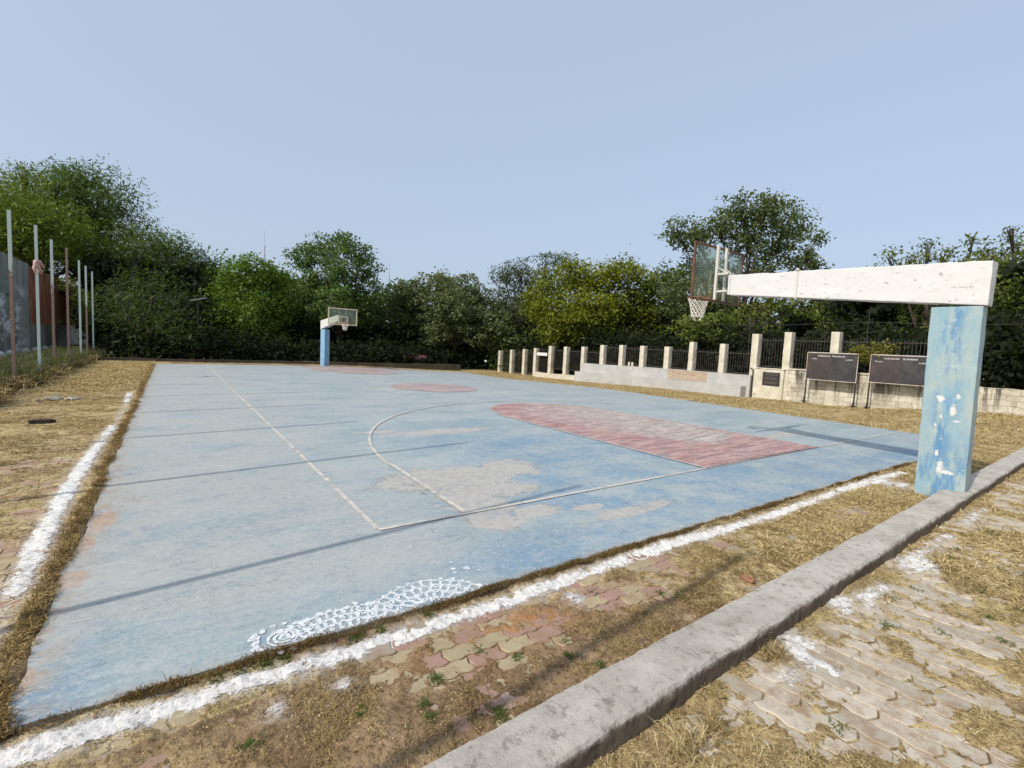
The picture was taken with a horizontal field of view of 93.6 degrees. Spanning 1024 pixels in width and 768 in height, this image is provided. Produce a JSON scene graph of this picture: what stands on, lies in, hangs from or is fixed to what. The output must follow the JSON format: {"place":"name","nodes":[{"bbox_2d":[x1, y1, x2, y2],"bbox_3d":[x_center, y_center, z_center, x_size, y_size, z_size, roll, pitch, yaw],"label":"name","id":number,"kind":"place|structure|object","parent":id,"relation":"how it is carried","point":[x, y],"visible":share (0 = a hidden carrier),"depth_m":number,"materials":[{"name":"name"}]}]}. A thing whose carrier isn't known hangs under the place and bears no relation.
{"place":"outdoors","nodes":[
{"label":"outdoors","id":0,"kind":"place"},
{"bbox_2d":[0,440,106,615],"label":"paving","id":1,"kind":"structure","parent":0,"point":[7,557],"depth_m":4.86,"materials":[{"name":"beige stone"}]},
{"bbox_2d":[0,369,143,623],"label":"dry grass","id":2,"kind":"structure","parent":0,"point":[52,402],"depth_m":9.40,"materials":[{"name":"plant"}]},
{"bbox_2d":[12,360,156,391],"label":"dry grass","id":3,"kind":"structure","parent":0,"point":[116,365],"depth_m":17.20,"materials":[{"name":"plant"}]},
{"bbox_2d":[9,480,912,767],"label":"court side paving","id":4,"kind":"structure","parent":0,"point":[489,642],"depth_m":3.07,"materials":[{"name":"beige brick"}]},
{"bbox_2d":[0,342,1023,767],"bbox_3d":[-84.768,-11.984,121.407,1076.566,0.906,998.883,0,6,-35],"label":"ground","id":5,"kind":"structure","parent":0,"point":[216,740],"depth_m":2.94,"materials":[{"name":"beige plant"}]},
{"bbox_2d":[7,210,16,378],"bbox_3d":[-13.920,-2.265,13.385,0.076,5.030,0.068,0,6,-35],"label":"steel pole","id":6,"kind":"object","parent":5,"relation":"on","point":[11,289],"visible":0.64,"depth_m":13.34,"materials":[{"name":"metal"}]},
{"bbox_2d":[34,225,41,370],"bbox_3d":[-15.783,-2.641,16.009,0.076,5.180,0.068,0,6,-35],"label":"steel pole","id":7,"kind":"object","parent":5,"relation":"on","point":[37,295],"visible":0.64,"depth_m":15.97,"materials":[{"name":"metal"}]},
{"bbox_2d":[32,260,44,273],"bbox_3d":[-15.777,-3.881,16.062,0.226,0.499,0.840,0,6,-35],"label":"tied cloth","id":8,"kind":"object","parent":7,"relation":"attached to","point":[36,265],"visible":1,"depth_m":15.83,"materials":[{"name":"pink fabric"}]},
{"bbox_2d":[28,419,55,423],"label":"dark block","id":9,"kind":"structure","parent":5,"relation":"on","point":[38,421],"depth_m":8.99,"materials":[{"name":"black"}]},
{"bbox_2d":[0,251,85,352],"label":"concrete wall","id":10,"kind":"structure","parent":5,"relation":"on","point":[25,333],"depth_m":29.54,"materials":[{"name":"grey concrete"}]},
{"bbox_2d":[30,266,75,324],"bbox_3d":[-40.035,-7.225,43.521,0.058,3.720,29.768,0,6,-35],"label":"rusty sheet fence","id":11,"kind":"object","parent":10,"relation":"on","point":[45,298],"visible":0.35,"depth_m":35.39,"materials":[{"name":"brown metal"}]},
{"bbox_2d":[50,239,55,363],"bbox_3d":[-17.244,-2.831,18.067,0.076,5.090,0.068,0,6,-35],"label":"steel pole","id":12,"kind":"object","parent":5,"relation":"on","point":[52,299],"visible":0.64,"depth_m":18.02,"materials":[{"name":"metal"}]},
{"bbox_2d":[0,342,107,403],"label":"wall weeds","id":13,"kind":"object","parent":5,"relation":"on","point":[26,362],"depth_m":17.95,"materials":[{"name":"green plant"}]},
{"bbox_2d":[0,420,115,657],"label":"soil crumbs","id":14,"kind":"object","parent":5,"relation":"on","point":[36,489],"visible":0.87,"depth_m":5.81,"materials":[{"name":"soil"}]},
{"bbox_2d":[0,159,126,322],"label":"feathery tree","id":15,"kind":"object","parent":5,"relation":"on","point":[26,215],"visible":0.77,"depth_m":38.08,"materials":[{"name":"green plant"}]},
{"bbox_2d":[0,393,131,641],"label":"lime powder line","id":16,"kind":"object","parent":5,"relation":"on","point":[42,534],"visible":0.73,"depth_m":4.40,"materials":[{"name":"white"}]},
{"bbox_2d":[65,247,69,356],"bbox_3d":[-19.102,-3.201,20.684,0.076,5.230,0.068,0,6,-35],"label":"steel pole","id":17,"kind":"object","parent":5,"relation":"on","point":[67,300],"visible":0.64,"depth_m":20.64,"materials":[{"name":"metal"}]},
{"bbox_2d":[54,273,100,343],"bbox_3d":[-30.054,-4.728,33.453,1.644,4.896,11.893,0,6,-35],"label":"climbing vine","id":18,"kind":"object","parent":5,"relation":"on","point":[71,286],"visible":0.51,"depth_m":32.33,"materials":[{"name":"green plant"}]},
{"bbox_2d":[0,364,156,738],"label":"edge turf","id":19,"kind":"structure","parent":5,"relation":"on","point":[31,621],"depth_m":3.32,"materials":[{"name":"plant"}]},
{"bbox_2d":[78,260,81,353],"bbox_3d":[-21.071,-3.448,23.458,0.076,5.090,0.068,0,6,-35],"label":"steel pole","id":20,"kind":"object","parent":5,"relation":"on","point":[79,295],"visible":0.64,"depth_m":23.41,"materials":[{"name":"metal"}]},
{"bbox_2d":[85,266,87,354],"bbox_3d":[-22.374,-3.643,25.294,0.076,5.060,0.068,0,6,-35],"label":"steel pole","id":21,"kind":"object","parent":5,"relation":"on","point":[86,309],"visible":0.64,"depth_m":25.25,"materials":[{"name":"metal"}]},
{"bbox_2d":[91,271,94,350],"bbox_3d":[-23.822,-3.851,27.334,0.076,5.010,0.068,0,6,-35],"label":"steel pole","id":22,"kind":"object","parent":5,"relation":"on","point":[92,310],"visible":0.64,"depth_m":27.30,"materials":[{"name":"metal"}]},
{"bbox_2d":[0,153,240,345],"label":"rain tree","id":23,"kind":"object","parent":5,"relation":"on","point":[156,247],"visible":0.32,"depth_m":43.30,"materials":[{"name":"green plant"}]},
{"bbox_2d":[49,259,215,357],"bbox_3d":[-22.062,-4.521,28.518,9.243,6.353,5.046,4,5,18],"label":"hanging tree","id":24,"kind":"object","parent":5,"relation":"on","point":[124,317],"visible":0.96,"depth_m":28.20,"materials":[{"name":"green plant"}]},
{"bbox_2d":[188,248,303,342],"bbox_3d":[-19.557,-5.657,35.705,8.928,7.746,7.000,6,5,34],"label":"creeper tree","id":25,"kind":"object","parent":5,"relation":"on","point":[267,299],"visible":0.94,"depth_m":34.02,"materials":[{"name":"green plant"}]},
{"bbox_2d":[98,357,460,370],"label":"wall","id":26,"kind":"structure","parent":5,"relation":"on","point":[454,367],"depth_m":32.30,"materials":[{"name":"grey concrete"}]},
{"bbox_2d":[91,324,491,368],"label":"undergrowth","id":27,"kind":"object","parent":5,"relation":"on","point":[221,347],"visible":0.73,"depth_m":31.99,"materials":[{"name":"green plant"}]},
{"bbox_2d":[278,229,395,345],"bbox_3d":[-14.187,-6.960,38.331,8.628,10.572,8.676,0,6,-35],"label":"airy tree","id":28,"kind":"object","parent":5,"relation":"on","point":[345,248],"visible":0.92,"depth_m":37.95,"materials":[{"name":"green plant"}]},
{"bbox_2d":[320,307,356,365],"bbox_3d":[-11.151,-2.853,29.815,2.840,3.670,1.513,5,5,23],"label":"basketball hoop","id":29,"kind":"object","parent":5,"relation":"on","point":[328,322],"visible":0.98,"depth_m":30.49,"materials":[{"name":"white paint"}]},
{"bbox_2d":[110,289,576,367],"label":"trees","id":30,"kind":"object","parent":5,"relation":"on","point":[353,333],"visible":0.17,"depth_m":36.24,"materials":[{"name":"green plant"}]},
{"bbox_2d":[59,252,678,366],"bbox_3d":[-8.713,-6.258,48.380,60.175,8.268,16.249,2,5,-14],"label":"tree","id":31,"kind":"object","parent":5,"relation":"on","point":[106,274],"visible":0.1,"depth_m":38.99,"materials":[{"name":"green plant"}]},
{"bbox_2d":[347,284,422,348],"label":"background tree","id":32,"kind":"object","parent":5,"relation":"on","point":[394,325],"visible":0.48,"depth_m":40.70,"materials":[{"name":"green plant"}]},
{"bbox_2d":[379,277,413,343],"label":"background tree","id":33,"kind":"object","parent":5,"relation":"on","point":[396,290],"visible":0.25,"depth_m":42.66,"materials":[{"name":"green plant"}]},
{"bbox_2d":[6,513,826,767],"bbox_3d":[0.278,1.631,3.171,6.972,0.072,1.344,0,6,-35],"label":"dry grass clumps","id":34,"kind":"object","parent":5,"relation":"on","point":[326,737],"visible":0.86,"depth_m":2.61,"materials":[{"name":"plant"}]},
{"bbox_2d":[208,588,688,751],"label":"green weeds","id":35,"kind":"object","parent":5,"relation":"on","point":[500,712],"visible":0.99,"depth_m":2.69,"materials":[{"name":"green plant"}]},
{"bbox_2d":[0,471,910,767],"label":"lime powder line","id":36,"kind":"object","parent":5,"relation":"on","point":[44,745],"visible":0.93,"depth_m":2.79,"materials":[{"name":"white"}]},
{"bbox_2d":[0,462,911,743],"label":"edge turf","id":37,"kind":"structure","parent":5,"relation":"on","point":[230,666],"depth_m":3.01,"materials":[{"name":"plant"}]},
{"bbox_2d":[388,265,524,359],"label":"round tree","id":38,"kind":"object","parent":5,"relation":"on","point":[465,307],"visible":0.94,"depth_m":40.48,"materials":[{"name":"green plant"}]},
{"bbox_2d":[5,364,975,731],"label":"court slab","id":39,"kind":"structure","parent":5,"relation":"on","point":[225,522],"depth_m":5.69,"materials":[{"name":"paint"}]},
{"bbox_2d":[206,364,379,528],"bbox_3d":[-9.039,0.171,15.551,0.055,0.001,26.760,0,6,-35],"label":"sideline marking","id":40,"kind":"object","parent":39,"relation":"on","point":[373,524],"visible":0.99,"depth_m":6.53,"materials":[{"name":"white paint"}]},
{"bbox_2d":[303,366,399,372],"bbox_3d":[-9.599,-0.868,28.744,4.800,0.081,4.700,0,6,-35],"label":"key paint","id":41,"kind":"object","parent":39,"relation":"on","point":[335,368],"visible":0.98,"depth_m":28.51,"materials":[{"name":"red paint"}]},
{"bbox_2d":[332,371,396,373],"bbox_3d":[-7.725,-0.578,26.104,3.600,0.060,1.800,0,6,-35],"label":"key paint","id":42,"kind":"object","parent":39,"relation":"on","point":[364,372],"visible":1,"depth_m":26.06,"materials":[{"name":"paint"}]},
{"bbox_2d":[247,546,482,653],"bbox_3d":[-0.818,1.545,3.378,1.030,0.005,1.656,5,5,26],"label":"chalk rangoli","id":43,"kind":"object","parent":39,"relation":"on","point":[368,604],"visible":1,"depth_m":3.26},
{"bbox_2d":[390,383,476,391],"bbox_3d":[-3.200,0.129,19.729,3.477,0.014,3.800,0,6,-35],"label":"circle paint","id":44,"kind":"object","parent":39,"relation":"on","point":[433,388],"visible":1,"depth_m":19.52,"materials":[{"name":"red paint"}]},
{"bbox_2d":[368,400,608,511],"bbox_3d":[-0.625,0.872,11.851,4.437,0.001,12.508,4,5,18],"label":"three point marking","id":45,"kind":"object","parent":39,"relation":"on","point":[411,476],"visible":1,"depth_m":7.16,"materials":[{"name":"white paint"}]},
{"bbox_2d":[491,403,595,412],"bbox_3d":[0.662,0.702,14.807,3.660,0.001,1.830,0,6,-35],"label":"key paint","id":46,"kind":"object","parent":39,"relation":"on","point":[543,406],"visible":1,"depth_m":14.65,"materials":[{"name":"paint"}]},
{"bbox_2d":[498,414,706,467],"bbox_3d":[1.367,1.083,10.393,0.050,0.001,6.220,0,6,-36],"label":"key side marking","id":47,"kind":"object","parent":39,"relation":"on","point":[611,443],"visible":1,"depth_m":9.46,"materials":[{"name":"white paint"}]},
{"bbox_2d":[378,435,881,529],"bbox_3d":[4.135,1.370,8.567,13.360,0.001,0.055,0,6,-36],"label":"baseline marking","id":48,"kind":"object","parent":39,"relation":"on","point":[415,522],"visible":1,"depth_m":6.09,"materials":[{"name":"white paint"}]},
{"bbox_2d":[500,409,817,467],"bbox_3d":[3.088,1.076,11.614,4.180,0.001,6.220,0,6,-35],"label":"key paint","id":49,"kind":"object","parent":39,"relation":"on","point":[757,445],"visible":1,"depth_m":10.74,"materials":[{"name":"red paint"}]},
{"bbox_2d":[498,351,503,371],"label":"fence post","id":50,"kind":"object","parent":5,"relation":"on","point":[500,357],"visible":0.79,"depth_m":39.75,"materials":[{"name":"beige paint"}]},
{"bbox_2d":[478,319,540,370],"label":"background tree","id":51,"kind":"object","parent":5,"relation":"on","point":[511,344],"visible":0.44,"depth_m":41.01,"materials":[{"name":"green plant"}]},
{"bbox_2d":[509,350,514,372],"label":"fence post","id":52,"kind":"object","parent":5,"relation":"on","point":[512,364],"visible":0.84,"depth_m":38.40,"materials":[{"name":"beige paint"}]},
{"bbox_2d":[521,349,527,374],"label":"fence post","id":53,"kind":"object","parent":5,"relation":"on","point":[524,362],"visible":0.81,"depth_m":37.01,"materials":[{"name":"beige paint"}]},
{"bbox_2d":[482,250,576,371],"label":"grey tree","id":54,"kind":"object","parent":5,"relation":"on","point":[508,279],"visible":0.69,"depth_m":40.21,"materials":[{"name":"green plant"}]},
{"bbox_2d":[532,348,539,375],"bbox_3d":[1.802,-1.584,36.002,0.352,2.196,0.324,0,6,-35],"label":"fence post","id":55,"kind":"object","parent":5,"relation":"on","point":[535,362],"visible":0.7,"depth_m":35.88,"materials":[{"name":"beige paint"}]},
{"bbox_2d":[547,346,554,377],"bbox_3d":[2.808,-1.530,34.581,0.352,2.395,0.325,0,6,-35],"label":"fence post","id":56,"kind":"object","parent":5,"relation":"on","point":[551,356],"visible":0.75,"depth_m":34.45,"materials":[{"name":"beige paint"}]},
{"bbox_2d":[535,372,574,380],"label":"wall","id":57,"kind":"structure","parent":5,"relation":"on","point":[554,376],"depth_m":33.96,"materials":[{"name":"beige paint"}]},
{"bbox_2d":[562,347,569,379],"bbox_3d":[3.748,-1.393,33.256,0.359,2.364,0.331,0,6,-35],"label":"fence post","id":58,"kind":"object","parent":5,"relation":"on","point":[566,360],"visible":0.78,"depth_m":33.13,"materials":[{"name":"beige paint"}]},
{"bbox_2d":[553,348,562,369],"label":"iron railing","id":59,"kind":"object","parent":58,"relation":"attached to","point":[556,350],"visible":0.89,"depth_m":34.02,"materials":[{"name":"black metal"}]},
{"bbox_2d":[568,349,579,370],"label":"iron railing","id":60,"kind":"object","parent":58,"relation":"attached to","point":[570,357],"visible":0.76,"depth_m":32.64,"materials":[{"name":"black metal"}]},
{"bbox_2d":[580,347,587,370],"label":"fence post","id":61,"kind":"object","parent":5,"relation":"on","point":[584,355],"visible":0.52,"depth_m":31.69,"materials":[{"name":"beige paint"}]},
{"bbox_2d":[513,244,679,360],"bbox_3d":[6.574,-5.390,36.653,11.756,10.219,10.067,0,6,-35],"label":"yellow green tree","id":62,"kind":"object","parent":5,"relation":"on","point":[583,285],"visible":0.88,"depth_m":34.99,"materials":[{"name":"green plant"}]},
{"bbox_2d":[599,345,606,364],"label":"fence post","id":63,"kind":"object","parent":5,"relation":"on","point":[603,353],"visible":0.52,"depth_m":30.27,"materials":[{"name":"beige paint"}]},
{"bbox_2d":[605,345,618,363],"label":"iron railing","id":64,"kind":"object","parent":63,"relation":"attached to","point":[608,347],"visible":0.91,"depth_m":29.82,"materials":[{"name":"black metal"}]},
{"bbox_2d":[618,345,626,365],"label":"fence post","id":65,"kind":"object","parent":5,"relation":"on","point":[622,355],"visible":0.57,"depth_m":29.00,"materials":[{"name":"beige paint"}]},
{"bbox_2d":[639,346,647,366],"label":"fence post","id":66,"kind":"object","parent":5,"relation":"on","point":[643,357],"visible":0.57,"depth_m":27.71,"materials":[{"name":"beige paint"}]},
{"bbox_2d":[574,363,751,396],"bbox_3d":[7.757,-0.201,27.025,0.920,1.460,11.420,0,6,-35],"label":"stepped bench","id":67,"kind":"object","parent":5,"relation":"on","point":[729,384],"visible":0.86,"depth_m":25.70,"materials":[{"name":"paint"}]},
{"bbox_2d":[625,346,639,365],"bbox_3d":[7.183,-1.667,28.494,0.030,1.130,1.240,0,6,-35],"label":"iron railing","id":68,"kind":"object","parent":67,"relation":"on","point":[626,348],"visible":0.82,"depth_m":28.54,"materials":[{"name":"black metal"}]},
{"bbox_2d":[645,347,663,367],"bbox_3d":[8.128,-1.515,27.163,0.030,1.130,1.360,0,6,-35],"label":"iron railing","id":69,"kind":"object","parent":67,"relation":"on","point":[649,349],"visible":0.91,"depth_m":27.22,"materials":[{"name":"black metal"}]},
{"bbox_2d":[670,348,688,368],"bbox_3d":[9.053,-1.366,25.860,0.030,1.130,1.170,0,6,-35],"label":"iron railing","id":70,"kind":"object","parent":67,"relation":"on","point":[674,350],"visible":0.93,"depth_m":25.89,"materials":[{"name":"black metal"}]},
{"bbox_2d":[695,349,718,371],"bbox_3d":[9.990,-1.215,24.540,0.030,1.130,1.400,0,6,-35],"label":"iron railing","id":71,"kind":"object","parent":67,"relation":"on","point":[711,352],"visible":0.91,"depth_m":24.51,"materials":[{"name":"black metal"}]},
{"bbox_2d":[727,350,750,373],"bbox_3d":[10.952,-1.060,23.184,0.030,1.130,1.260,0,6,-35],"label":"iron railing","id":72,"kind":"object","parent":67,"relation":"on","point":[733,353],"visible":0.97,"depth_m":23.20,"materials":[{"name":"black metal"}]},
{"bbox_2d":[639,256,691,295],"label":"background tree","id":73,"kind":"object","parent":5,"relation":"on","point":[666,272],"visible":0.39,"depth_m":42.11,"materials":[{"name":"green plant"}]},
{"bbox_2d":[663,347,672,368],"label":"fence post","id":74,"kind":"object","parent":5,"relation":"on","point":[667,357],"visible":0.57,"depth_m":26.32,"materials":[{"name":"beige paint"}]},
{"bbox_2d":[687,342,696,370],"bbox_3d":[9.428,-0.891,25.251,0.352,2.620,0.276,0,6,-35],"label":"fence post","id":75,"kind":"object","parent":5,"relation":"on","point":[692,354],"visible":0.61,"depth_m":25.11,"materials":[{"name":"beige paint"}]},
{"bbox_2d":[422,447,1023,767],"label":"concrete kerb","id":76,"kind":"structure","parent":5,"relation":"on","point":[590,720],"depth_m":2.75,"materials":[{"name":"grey concrete"}]},
{"bbox_2d":[648,632,798,767],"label":"dry grass","id":77,"kind":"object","parent":5,"relation":"on","point":[701,739],"visible":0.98,"depth_m":2.34,"materials":[{"name":"beige plant"}]},
{"bbox_2d":[718,344,728,372],"bbox_3d":[10.427,-0.706,23.839,0.351,2.552,0.293,0,6,-35],"label":"fence post","id":78,"kind":"object","parent":5,"relation":"on","point":[723,358],"visible":0.65,"depth_m":23.69,"materials":[{"name":"beige paint"}]},
{"bbox_2d":[653,186,835,334],"bbox_3d":[13.954,-5.734,29.476,10.703,12.182,5.158,2,5,-11],"label":"tall dark tree","id":79,"kind":"object","parent":5,"relation":"on","point":[747,238],"visible":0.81,"depth_m":28.90,"materials":[{"name":"green plant"}]},
{"bbox_2d":[665,297,829,361],"bbox_3d":[12.777,-2.788,26.917,8.652,6.562,3.863,3,5,-2],"label":"hanging bough tree","id":80,"kind":"object","parent":5,"relation":"on","point":[692,326],"visible":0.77,"depth_m":26.36,"materials":[{"name":"green plant"}]},
{"bbox_2d":[749,334,762,396],"bbox_3d":[11.365,-0.816,22.520,0.358,3.033,0.328,0,6,-35],"label":"fence post","id":81,"kind":"object","parent":5,"relation":"on","point":[756,346],"visible":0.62,"depth_m":22.36,"materials":[{"name":"beige paint"}]},
{"bbox_2d":[759,337,783,367],"bbox_3d":[11.857,-1.441,21.905,0.030,1.380,1.110,0,6,-35],"label":"iron railing","id":82,"kind":"object","parent":81,"relation":"attached to","point":[770,340],"visible":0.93,"depth_m":21.93,"materials":[{"name":"black metal"}]},
{"bbox_2d":[752,367,785,399],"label":"plaque pier","id":83,"kind":"structure","parent":5,"relation":"on","point":[768,383],"depth_m":21.69,"materials":[{"name":"paint"}]},
{"bbox_2d":[516,258,1023,389],"bbox_3d":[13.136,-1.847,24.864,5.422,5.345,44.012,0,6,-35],"label":"undergrowth","id":84,"kind":"object","parent":5,"relation":"on","point":[1005,350],"visible":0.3,"depth_m":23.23,"materials":[{"name":"green plant"}]},
{"bbox_2d":[782,332,795,399],"bbox_3d":[12.204,-0.739,21.339,0.354,3.098,0.325,0,6,-35],"label":"fence post","id":85,"kind":"object","parent":5,"relation":"on","point":[788,350],"visible":0.72,"depth_m":21.19,"materials":[{"name":"beige paint"}]},
{"bbox_2d":[587,551,1023,767],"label":"dry grass","id":86,"kind":"structure","parent":5,"relation":"on","point":[792,756],"depth_m":2.41,"materials":[{"name":"plant"}]},
{"bbox_2d":[801,352,858,406],"bbox_3d":[12.824,-0.193,19.378,0.340,2.130,1.980,0,6,-35],"label":"blackboard","id":87,"kind":"object","parent":5,"relation":"on","point":[836,367],"visible":0.98,"depth_m":19.26,"materials":[{"name":"metal"}]},
{"bbox_2d":[824,332,842,405],"bbox_3d":[13.269,-0.586,19.834,0.357,3.101,0.329,0,6,-35],"label":"fence post","id":88,"kind":"object","parent":5,"relation":"on","point":[836,342],"visible":0.54,"depth_m":19.71,"materials":[{"name":"beige paint"}]},
{"bbox_2d":[687,241,997,495],"bbox_3d":[5.101,-0.548,8.491,1.710,4.113,4.708,0,6,-35],"label":"basketball hoop","id":89,"kind":"object","parent":5,"relation":"on","point":[956,342],"visible":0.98,"depth_m":6.89,"materials":[{"name":"white paint"}]},
{"bbox_2d":[806,300,921,338],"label":"shady tree","id":90,"kind":"object","parent":5,"relation":"on","point":[827,326],"visible":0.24,"depth_m":24.75,"materials":[{"name":"green plant"}]},
{"bbox_2d":[864,354,926,408],"bbox_3d":[14.127,0.007,17.542,0.340,2.110,2.040,0,6,-35],"label":"blackboard","id":91,"kind":"object","parent":5,"relation":"on","point":[899,369],"visible":0.87,"depth_m":17.54,"materials":[{"name":"metal"}]},
{"bbox_2d":[786,368,1023,415],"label":"block wall","id":92,"kind":"structure","parent":5,"relation":"on","point":[990,400],"depth_m":18.39,"materials":[{"name":"beige paint"}]},
{"bbox_2d":[791,338,830,368],"bbox_3d":[12.808,-1.287,20.565,0.030,1.380,1.510,0,6,-35],"label":"iron railing","id":93,"kind":"object","parent":92,"relation":"on","point":[812,341],"visible":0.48,"depth_m":20.78,"materials":[{"name":"black metal"}]},
{"bbox_2d":[842,338,927,372],"bbox_3d":[14.295,-1.048,18.470,0.030,1.380,2.970,0,6,-35],"label":"iron railing","id":94,"kind":"object","parent":92,"relation":"on","point":[893,342],"visible":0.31,"depth_m":18.49,"materials":[{"name":"black metal"}]},
{"bbox_2d":[848,338,904,366],"bbox_3d":[13.825,-1.071,18.511,1.254,1.460,1.930,0,6,-35],"label":"overhanging shoot","id":95,"kind":"object","parent":94,"relation":"hanging from","point":[863,352],"visible":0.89,"depth_m":18.39,"materials":[{"name":"green plant"}]},
{"bbox_2d":[866,231,988,345],"bbox_3d":[19.000,-2.990,21.817,5.405,8.049,3.346,3,5,5],"label":"leafy tree","id":96,"kind":"object","parent":5,"relation":"on","point":[924,316],"visible":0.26,"depth_m":21.93,"materials":[{"name":"green plant"}]},
{"bbox_2d":[890,467,1023,604],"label":"dry grass","id":97,"kind":"structure","parent":5,"relation":"on","point":[999,540],"depth_m":4.85,"materials":[{"name":"plant"}]},
{"bbox_2d":[952,224,1023,388],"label":"broad tree","id":98,"kind":"object","parent":5,"relation":"on","point":[999,294],"visible":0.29,"depth_m":20.95,"materials":[{"name":"green plant"}]},
{"bbox_2d":[0,0,1023,331],"label":"sky","id":99,"kind":"structure","parent":0,"point":[463,136],"materials":[{"name":"blue"}]},
{"bbox_2d":[467,372,1023,448],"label":"dry grass","id":100,"kind":"structure","parent":0,"point":[644,389],"depth_m":18.37,"materials":[{"name":"plant"}]},
{"bbox_2d":[684,474,1023,767],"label":"grey paving","id":101,"kind":"structure","parent":0,"point":[905,709],"depth_m":2.78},
{"bbox_2d":[608,542,1023,767],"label":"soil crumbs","id":102,"kind":"object","parent":101,"relation":"on","point":[879,654],"visible":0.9,"depth_m":2.85,"materials":[{"name":"soil"}]},
{"bbox_2d":[777,507,986,687],"bbox_3d":[4.936,1.694,5.324,9.792,0.082,0.840,0,6,-35],"label":"spilled lime powder","id":103,"kind":"object","parent":101,"relation":"on","point":[799,651],"visible":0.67,"depth_m":3.71,"materials":[{"name":"white"}]},
{"bbox_2d":[827,528,1023,737],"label":"green weeds","id":104,"kind":"object","parent":101,"relation":"on","point":[942,632],"visible":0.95,"depth_m":3.48,"materials":[{"name":"green plant"}]},
{"bbox_2d":[700,445,1014,566],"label":"dry grass","id":105,"kind":"structure","parent":0,"point":[857,491],"depth_m":5.79,"materials":[{"name":"plant"}]},
{"bbox_2d":[711,312,1012,371],"bbox_3d":[13.367,-1.717,20.377,0.038,2.600,14.000,0,6,-35],"label":"fence","id":106,"kind":"object","parent":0,"point":[868,322],"visible":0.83,"depth_m":19.42,"materials":[{"name":"metal"}]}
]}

